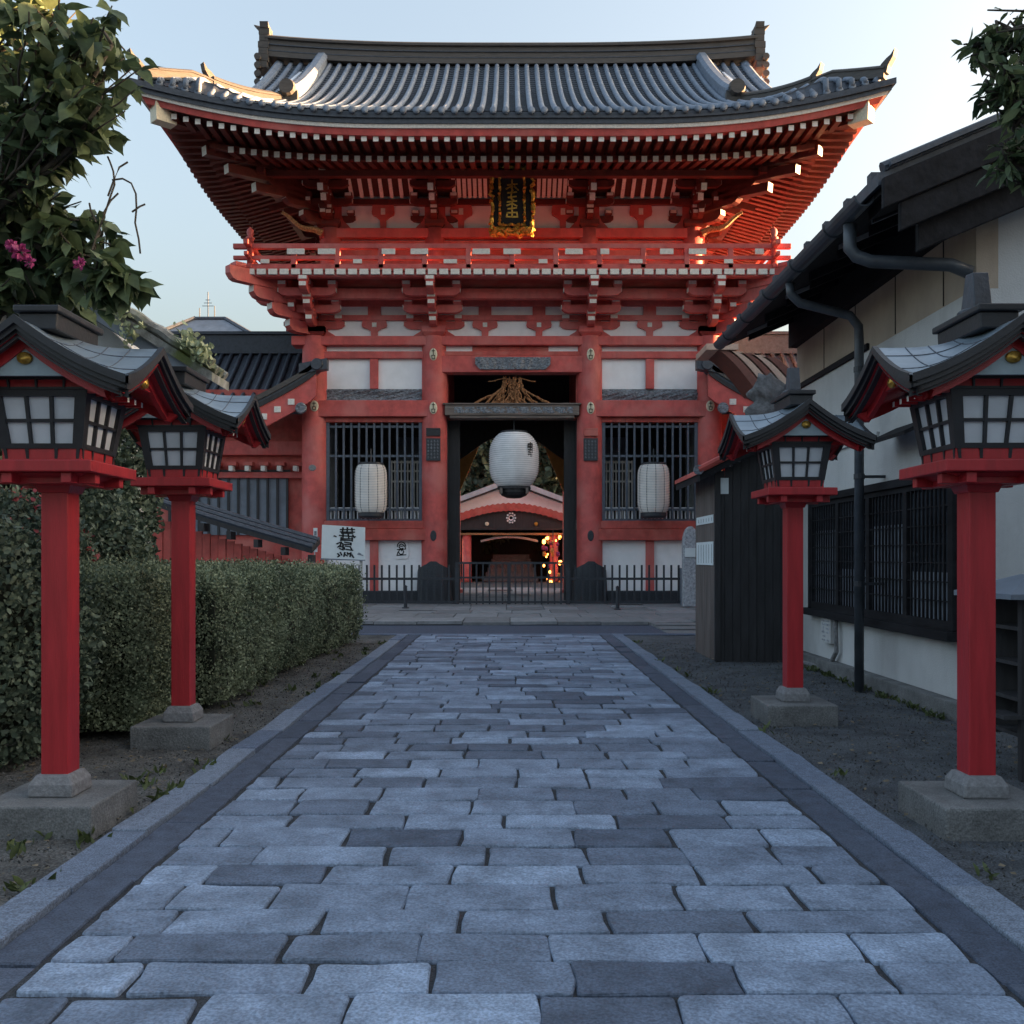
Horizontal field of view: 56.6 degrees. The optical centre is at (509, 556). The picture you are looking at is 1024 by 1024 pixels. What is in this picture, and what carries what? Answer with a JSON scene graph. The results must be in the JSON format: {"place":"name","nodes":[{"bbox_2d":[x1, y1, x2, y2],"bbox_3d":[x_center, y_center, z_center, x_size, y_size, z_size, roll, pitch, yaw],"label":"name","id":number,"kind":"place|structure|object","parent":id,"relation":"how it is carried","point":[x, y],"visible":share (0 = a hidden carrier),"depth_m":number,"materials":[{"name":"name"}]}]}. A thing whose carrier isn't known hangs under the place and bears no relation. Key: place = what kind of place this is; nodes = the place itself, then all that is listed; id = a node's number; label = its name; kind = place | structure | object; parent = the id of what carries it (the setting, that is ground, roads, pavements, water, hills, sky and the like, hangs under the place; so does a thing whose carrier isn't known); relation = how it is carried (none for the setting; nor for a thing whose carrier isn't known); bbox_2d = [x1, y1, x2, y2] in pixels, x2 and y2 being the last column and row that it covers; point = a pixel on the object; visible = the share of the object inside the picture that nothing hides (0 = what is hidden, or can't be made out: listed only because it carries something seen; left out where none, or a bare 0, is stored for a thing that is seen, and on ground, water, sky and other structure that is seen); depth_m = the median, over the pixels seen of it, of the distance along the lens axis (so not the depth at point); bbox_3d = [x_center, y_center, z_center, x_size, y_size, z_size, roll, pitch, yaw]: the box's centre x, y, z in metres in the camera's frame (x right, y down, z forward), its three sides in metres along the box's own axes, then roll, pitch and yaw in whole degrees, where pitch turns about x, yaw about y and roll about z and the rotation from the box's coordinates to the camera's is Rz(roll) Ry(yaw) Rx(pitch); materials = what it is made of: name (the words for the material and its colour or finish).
{"place":"outdoors","nodes":[
{"label":"outdoors","id":0,"kind":"place"},
{"bbox_2d":[0,293,228,526],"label":"mossy house","id":1,"kind":"structure","parent":0,"point":[153,335],"depth_m":12.52,"materials":[{"name":"tile"}]},
{"bbox_2d":[103,307,216,367],"bbox_3d":[-4.699,-3.021,12.411,1.704,1.084,0.482,0,0,0],"label":"roof plant","id":2,"kind":"object","parent":1,"relation":"on","point":[199,345],"visible":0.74,"depth_m":12.37,"materials":[{"name":"green plant"}]},
{"bbox_2d":[0,633,395,905],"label":"soil","id":3,"kind":"structure","parent":0,"point":[56,858],"depth_m":7.24,"materials":[{"name":"brown soil"}]},
{"bbox_2d":[0,449,79,515],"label":"ivy bush","id":4,"kind":"object","parent":3,"relation":"on","point":[23,490],"depth_m":9.18,"materials":[{"name":"green plant"}]},
{"bbox_2d":[0,509,108,770],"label":"tall bush","id":5,"kind":"object","parent":3,"relation":"on","point":[20,648],"visible":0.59,"depth_m":6.70,"materials":[{"name":"green plant"}]},
{"bbox_2d":[0,484,109,579],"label":"red leaf bush","id":6,"kind":"object","parent":3,"relation":"on","point":[14,500],"visible":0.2,"depth_m":8.52,"materials":[{"name":"plant"}]},
{"bbox_2d":[0,305,192,839],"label":"post lantern","id":7,"kind":"object","parent":3,"relation":"on","point":[71,390],"visible":1,"depth_m":5.25,"materials":[{"name":"wood"}]},
{"bbox_2d":[38,488,159,565],"bbox_3d":[-4.791,0.206,10.182,1.939,2.263,1.381,0,0,0],"label":"round bush","id":8,"kind":"object","parent":3,"relation":"on","point":[118,540],"visible":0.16,"depth_m":10.08,"materials":[{"name":"green plant"}]},
{"bbox_2d":[25,552,197,732],"bbox_3d":[-3.533,0.741,8.251,1.473,1.586,1.336,0,0,0],"label":"hedge bush","id":9,"kind":"object","parent":3,"relation":"on","point":[134,655],"visible":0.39,"depth_m":7.84,"materials":[{"name":"green plant"}]},
{"bbox_2d":[91,428,165,562],"bbox_3d":[-5.308,-0.444,11.504,2.065,3.294,1.537,0,0,0],"label":"ivy bush","id":10,"kind":"object","parent":3,"relation":"on","point":[127,451],"visible":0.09,"depth_m":11.58,"materials":[{"name":"green plant"}]},
{"bbox_2d":[122,366,270,750],"bbox_3d":[-2.660,0.026,7.740,1.174,3.053,1.024,0,0,0],"label":"post lantern","id":11,"kind":"object","parent":3,"relation":"on","point":[182,464],"visible":0.74,"depth_m":7.61,"materials":[{"name":"wood"}]},
{"bbox_2d":[115,557,293,704],"bbox_3d":[-3.983,0.765,10.526,2.752,1.538,3.128,0,0,0],"label":"hedge bush","id":12,"kind":"object","parent":3,"relation":"on","point":[241,627],"visible":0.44,"depth_m":9.76,"materials":[{"name":"green plant"}]},
{"bbox_2d":[196,555,330,671],"bbox_3d":[-3.939,0.756,12.952,2.801,1.555,2.553,0,0,0],"label":"hedge bush","id":13,"kind":"object","parent":3,"relation":"on","point":[306,618],"visible":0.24,"depth_m":12.66,"materials":[{"name":"green plant"}]},
{"bbox_2d":[201,557,351,654],"bbox_3d":[-3.825,0.764,14.784,2.657,1.541,1.913,0,0,0],"label":"hedge bush","id":14,"kind":"object","parent":3,"relation":"on","point":[334,589],"visible":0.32,"depth_m":14.56,"materials":[{"name":"green plant"}]},
{"bbox_2d":[261,558,367,644],"bbox_3d":[-3.799,0.766,16.247,2.681,1.535,1.837,0,0,0],"label":"hedge bush","id":15,"kind":"object","parent":3,"relation":"on","point":[354,577],"visible":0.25,"depth_m":16.07,"materials":[{"name":"green plant"}]},
{"bbox_2d":[3,640,999,891],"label":"weeds","id":16,"kind":"object","parent":3,"relation":"on","point":[15,848],"visible":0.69,"depth_m":6.52,"materials":[{"name":"green plant"}]},
{"bbox_2d":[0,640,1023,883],"bbox_3d":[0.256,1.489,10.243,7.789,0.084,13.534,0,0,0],"label":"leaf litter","id":17,"kind":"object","parent":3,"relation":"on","point":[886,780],"visible":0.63,"depth_m":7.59,"materials":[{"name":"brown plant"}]},
{"bbox_2d":[0,634,1023,1023],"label":"paving","id":18,"kind":"structure","parent":0,"point":[222,940],"depth_m":4.24,"materials":[{"name":"stone"}]},
{"bbox_2d":[0,635,1023,909],"bbox_3d":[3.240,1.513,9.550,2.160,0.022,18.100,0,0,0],"label":"gravel ground","id":19,"kind":"structure","parent":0,"point":[889,796],"depth_m":7.72,"materials":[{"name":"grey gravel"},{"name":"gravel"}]},
{"bbox_2d":[675,452,782,661],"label":"plank shed","id":20,"kind":"structure","parent":19,"relation":"on","point":[739,600],"depth_m":13.70,"materials":[{"name":"brown wood"}]},
{"bbox_2d":[696,541,713,564],"bbox_3d":[2.965,-0.053,14.480,0.010,0.349,1.240,0,0,0],"label":"paper notice","id":21,"kind":"object","parent":20,"relation":"attached to","point":[704,553],"visible":1,"depth_m":14.39,"materials":[{"name":"white paper"}]},
{"bbox_2d":[696,514,713,525],"bbox_3d":[2.965,-0.561,14.480,0.010,0.121,1.240,0,0,0],"label":"paper notice","id":22,"kind":"object","parent":20,"relation":"attached to","point":[708,519],"visible":1,"depth_m":14.39,"materials":[{"name":"white paper"}]},
{"bbox_2d":[721,478,728,493],"bbox_3d":[3.090,-1.024,13.688,0.120,0.231,0.008,0,0,0],"label":"paper notice","id":23,"kind":"object","parent":20,"relation":"attached to","point":[724,485],"visible":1,"depth_m":13.68,"materials":[{"name":"white paper"}]},
{"bbox_2d":[718,368,876,726],"bbox_3d":[2.620,-0.101,8.800,1.174,3.307,1.024,0,0,0],"label":"post lantern","id":24,"kind":"object","parent":19,"relation":"on","point":[797,439],"visible":0.98,"depth_m":8.59,"materials":[{"name":"wood"}]},
{"bbox_2d":[841,272,1023,841],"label":"post lantern","id":25,"kind":"object","parent":19,"relation":"on","point":[958,390],"visible":1,"depth_m":5.26,"materials":[{"name":"wood"}]},
{"bbox_2d":[954,574,1023,780],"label":"notice stand","id":26,"kind":"object","parent":19,"relation":"on","point":[1010,655],"visible":0.52,"depth_m":6.69,"materials":[{"name":"brown wood"}]},
{"bbox_2d":[3,0,1023,330],"label":"sky","id":27,"kind":"structure","parent":0,"point":[186,244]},
{"bbox_2d":[352,625,695,635],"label":"lane","id":28,"kind":"structure","parent":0,"point":[510,629],"depth_m":19.71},
{"bbox_2d":[351,634,695,634],"bbox_3d":[-4.800,1.507,18.435,18.400,0.026,0.230,0,0,0],"label":"lane edge","id":29,"kind":"object","parent":28,"relation":"on","point":[546,634],"depth_m":18.32,"materials":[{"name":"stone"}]},
{"bbox_2d":[651,623,695,632],"bbox_3d":[4.350,1.485,19.780,2.500,0.090,2.160,0,0,0],"label":"side step","id":30,"kind":"object","parent":28,"relation":"on","point":[678,627],"visible":0.21,"depth_m":19.81,"materials":[{"name":"grey stone"}]},
{"bbox_2d":[357,580,695,624],"bbox_3d":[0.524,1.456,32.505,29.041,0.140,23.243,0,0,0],"label":"plaza paving","id":31,"kind":"structure","parent":0,"point":[555,613],"depth_m":24.05,"materials":[{"name":"grey stone"}]},
{"bbox_2d":[156,331,328,562],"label":"side hall","id":32,"kind":"structure","parent":31,"relation":"on","point":[274,373],"depth_m":31.20,"materials":[{"name":"paint"}]},
{"bbox_2d":[168,470,290,534],"bbox_3d":[-9.212,-1.785,31.110,4.050,2.130,0.160,0,0,0],"label":"window","id":33,"kind":"structure","parent":32,"relation":"in","point":[263,499],"depth_m":31.12,"materials":[{"name":"grey wood"}]},
{"bbox_2d":[313,528,316,563],"bbox_3d":[-5.712,0.284,27.903,0.118,2.272,0.054,0,0,0],"label":"post sign","id":34,"kind":"object","parent":31,"relation":"on","point":[314,531],"visible":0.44,"depth_m":27.88,"materials":[{"name":"white paper"}]},
{"bbox_2d":[321,525,364,604],"bbox_3d":[-4.834,0.242,27.530,1.275,2.355,0.141,0,0,-2],"label":"sign board","id":35,"kind":"object","parent":31,"relation":"on","point":[343,542],"visible":0.97,"depth_m":27.47,"materials":[{"name":"white wood"}]},
{"bbox_2d":[402,585,408,607],"bbox_3d":[-2.882,1.093,26.200,0.200,0.645,0.200,0,0,0],"label":"stake","id":36,"kind":"object","parent":31,"relation":"on","point":[405,596],"visible":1,"depth_m":26.16,"materials":[{"name":"black metal"}]},
{"bbox_2d":[460,483,562,581],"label":"worship hall","id":37,"kind":"structure","parent":31,"relation":"on","point":[486,511],"depth_m":54.00,"materials":[{"name":"red wood"}]},
{"bbox_2d":[480,536,537,541],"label":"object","id":38,"kind":"object","parent":37,"relation":"attached to","point":[500,537],"visible":1,"depth_m":54.54,"materials":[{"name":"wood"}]},
{"bbox_2d":[127,21,897,600],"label":"temple gate","id":39,"kind":"structure","parent":31,"relation":"on","point":[679,185],"depth_m":29.70,"materials":[{"name":"paint"}]},
{"bbox_2d":[355,449,386,518],"bbox_3d":[-4.250,-2.249,29.050,0.995,2.128,0.995,0,0,0],"label":"paper lantern","id":40,"kind":"object","parent":39,"relation":"hanging from","point":[370,489],"visible":1,"depth_m":28.66,"materials":[{"name":"white paper"}]},
{"bbox_2d":[394,540,408,558],"bbox_3d":[-3.418,-0.252,29.922,0.454,0.618,0.036,0,0,0],"label":"paper notice","id":41,"kind":"object","parent":39,"relation":"attached to","point":[401,549],"depth_m":29.91,"materials":[{"name":"paper"}]},
{"bbox_2d":[398,437,418,463],"bbox_3d":[-3.330,-3.756,33.540,1.285,0.938,0.080,0,0,0],"label":"inner window","id":42,"kind":"structure","parent":39,"relation":"in","point":[400,439],"depth_m":33.50,"materials":[{"name":"black stone"}]},
{"bbox_2d":[448,420,459,600],"bbox_3d":[-1.897,-1.495,30.560,0.580,5.789,0.120,0,0,0],"label":"door leaf","id":43,"kind":"structure","parent":39,"relation":"in","point":[453,425],"depth_m":30.50,"materials":[{"name":"brown wood"}]},
{"bbox_2d":[488,164,535,238],"bbox_3d":[0.079,-10.793,28.786,1.487,2.223,0.401,0,0,0],"label":"name tablet","id":44,"kind":"object","parent":39,"relation":"hanging from","point":[513,205],"visible":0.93,"depth_m":28.79,"materials":[{"name":"black wood"}]},
{"bbox_2d":[474,376,549,402],"bbox_3d":[0.055,-5.254,29.951,2.551,0.945,0.240,0,0,0],"label":"straw bundle","id":45,"kind":"object","parent":39,"relation":"on","point":[514,390],"visible":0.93,"depth_m":29.92,"materials":[{"name":"plant"}]},
{"bbox_2d":[489,420,538,498],"bbox_3d":[0.127,-3.327,30.050,1.597,2.958,1.597,0,0,0],"label":"paper lantern","id":46,"kind":"object","parent":39,"relation":"hanging from","point":[514,461],"visible":1,"depth_m":29.48,"materials":[{"name":"white paper"}]},
{"bbox_2d":[564,420,575,600],"bbox_3d":[2.023,-1.495,30.560,0.580,5.789,0.120,0,0,0],"label":"door leaf","id":47,"kind":"structure","parent":39,"relation":"in","point":[569,425],"depth_m":30.50,"materials":[{"name":"brown wood"}]},
{"bbox_2d":[605,437,625,463],"bbox_3d":[3.455,-3.756,33.540,1.285,0.938,0.080,0,0,0],"label":"inner window","id":48,"kind":"structure","parent":39,"relation":"in","point":[607,439],"depth_m":33.50,"materials":[{"name":"black stone"}]},
{"bbox_2d":[637,449,669,518],"bbox_3d":[4.388,-2.249,29.050,0.995,2.128,0.995,0,0,0],"label":"paper lantern","id":49,"kind":"object","parent":39,"relation":"hanging from","point":[653,491],"visible":1,"depth_m":28.66,"materials":[{"name":"white paper"}]},
{"bbox_2d":[352,562,681,604],"bbox_3d":[0.269,0.795,28.400,10.041,1.290,0.140,0,0,0],"label":"iron fence","id":50,"kind":"object","parent":31,"relation":"on","point":[567,578],"visible":0.89,"depth_m":28.38,"materials":[{"name":"black metal"}]},
{"bbox_2d":[614,586,620,609],"bbox_3d":[2.897,1.093,25.600,0.200,0.645,0.200,0,0,0],"label":"stake","id":51,"kind":"object","parent":31,"relation":"on","point":[617,598],"visible":1,"depth_m":25.56,"materials":[{"name":"black metal"}]},
{"bbox_2d":[682,526,695,606],"bbox_3d":[5.144,0.273,27.135,0.426,2.295,0.330,0,0,0],"label":"stone stele","id":52,"kind":"object","parent":31,"relation":"on","point":[689,567],"visible":0.75,"depth_m":27.00,"materials":[{"name":"grey stone"}]},
{"bbox_2d":[695,331,796,469],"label":"side hall","id":53,"kind":"structure","parent":31,"relation":"on","point":[726,396],"depth_m":29.21,"materials":[{"name":"paint"}]},
{"bbox_2d":[696,344,787,397],"bbox_3d":[6.308,-1.941,24.625,2.710,6.881,1.350,0,0,0],"label":"curved eave","id":54,"kind":"object","parent":53,"relation":"attached to","point":[740,370],"visible":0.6,"depth_m":24.00,"materials":[{"name":"red wood"}]},
{"bbox_2d":[731,372,785,465],"bbox_3d":[5.066,-1.841,16.707,2.100,2.682,1.185,0,0,0],"label":"ridge ornament","id":55,"kind":"object","parent":53,"relation":"attached to","point":[763,392],"visible":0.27,"depth_m":16.31,"materials":[{"name":"grey tile"}]},
{"bbox_2d":[951,7,1023,195],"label":"broadleaf tree","id":56,"kind":"object","parent":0,"point":[994,47],"visible":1,"depth_m":4.60,"materials":[{"name":"green plant"}]},
{"bbox_3d":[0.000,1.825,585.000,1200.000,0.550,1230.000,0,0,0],"label":"ground","id":57,"kind":"structure","parent":0,"visible":0},
{"bbox_2d":[0,0,162,327],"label":"broadleaf tree","id":58,"kind":"object","parent":57,"relation":"on","point":[58,121],"visible":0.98,"depth_m":5.99,"materials":[{"name":"green plant"}]},
{"bbox_2d":[0,634,407,949],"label":"kerb","id":59,"kind":"structure","parent":57,"relation":"on","point":[25,909],"depth_m":5.22,"materials":[{"name":"stone"}]},
{"bbox_2d":[165,306,249,330],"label":"distant house","id":60,"kind":"structure","parent":57,"relation":"on","point":[199,323],"depth_m":58.17,"materials":[{"name":"grey stone"}]},
{"bbox_2d":[0,635,419,997],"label":"border strip","id":61,"kind":"object","parent":57,"relation":"on","point":[30,949],"visible":0.91,"depth_m":4.76,"materials":[{"name":"grey stone"}]},
{"bbox_2d":[152,497,319,564],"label":"roofed wall","id":62,"kind":"structure","parent":57,"relation":"on","point":[209,546],"depth_m":21.30,"materials":[{"name":"red paint"},{"name":"dark tile"}]},
{"bbox_2d":[460,438,562,565],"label":"evergreen tree","id":63,"kind":"object","parent":57,"relation":"on","point":[478,476],"visible":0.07,"depth_m":60.33,"materials":[{"name":"green plant"}]},
{"bbox_2d":[541,531,561,582],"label":"lit festoon","id":64,"kind":"object","parent":57,"relation":"on","point":[548,538],"visible":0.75,"depth_m":53.42,"materials":[{"name":"yellow paper"}]},
{"bbox_2d":[600,635,1023,1001],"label":"border strip","id":65,"kind":"object","parent":57,"relation":"on","point":[998,957],"visible":0.9,"depth_m":4.68,"materials":[{"name":"grey stone"}]},
{"bbox_2d":[612,634,1023,952],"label":"kerb","id":66,"kind":"structure","parent":57,"relation":"on","point":[998,912],"depth_m":5.23,"materials":[{"name":"stone"}]},
{"bbox_2d":[713,113,1023,721],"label":"townhouse","id":67,"kind":"structure","parent":57,"relation":"on","point":[895,251],"depth_m":9.96,"materials":[{"name":"grey paint"}]},
{"bbox_2d":[803,620,838,666],"bbox_3d":[4.108,1.134,12.661,0.084,0.732,1.283,0,0,-3],"label":"hose","id":68,"kind":"object","parent":67,"relation":"hanging from","point":[836,645],"visible":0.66,"depth_m":12.05,"materials":[{"name":"plastic"}]},
{"bbox_2d":[803,479,956,641],"bbox_3d":[4.129,-0.020,11.025,0.139,1.620,4.390,0,0,0],"label":"window","id":69,"kind":"structure","parent":67,"relation":"in","point":[910,533],"depth_m":10.31,"materials":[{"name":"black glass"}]}
]}

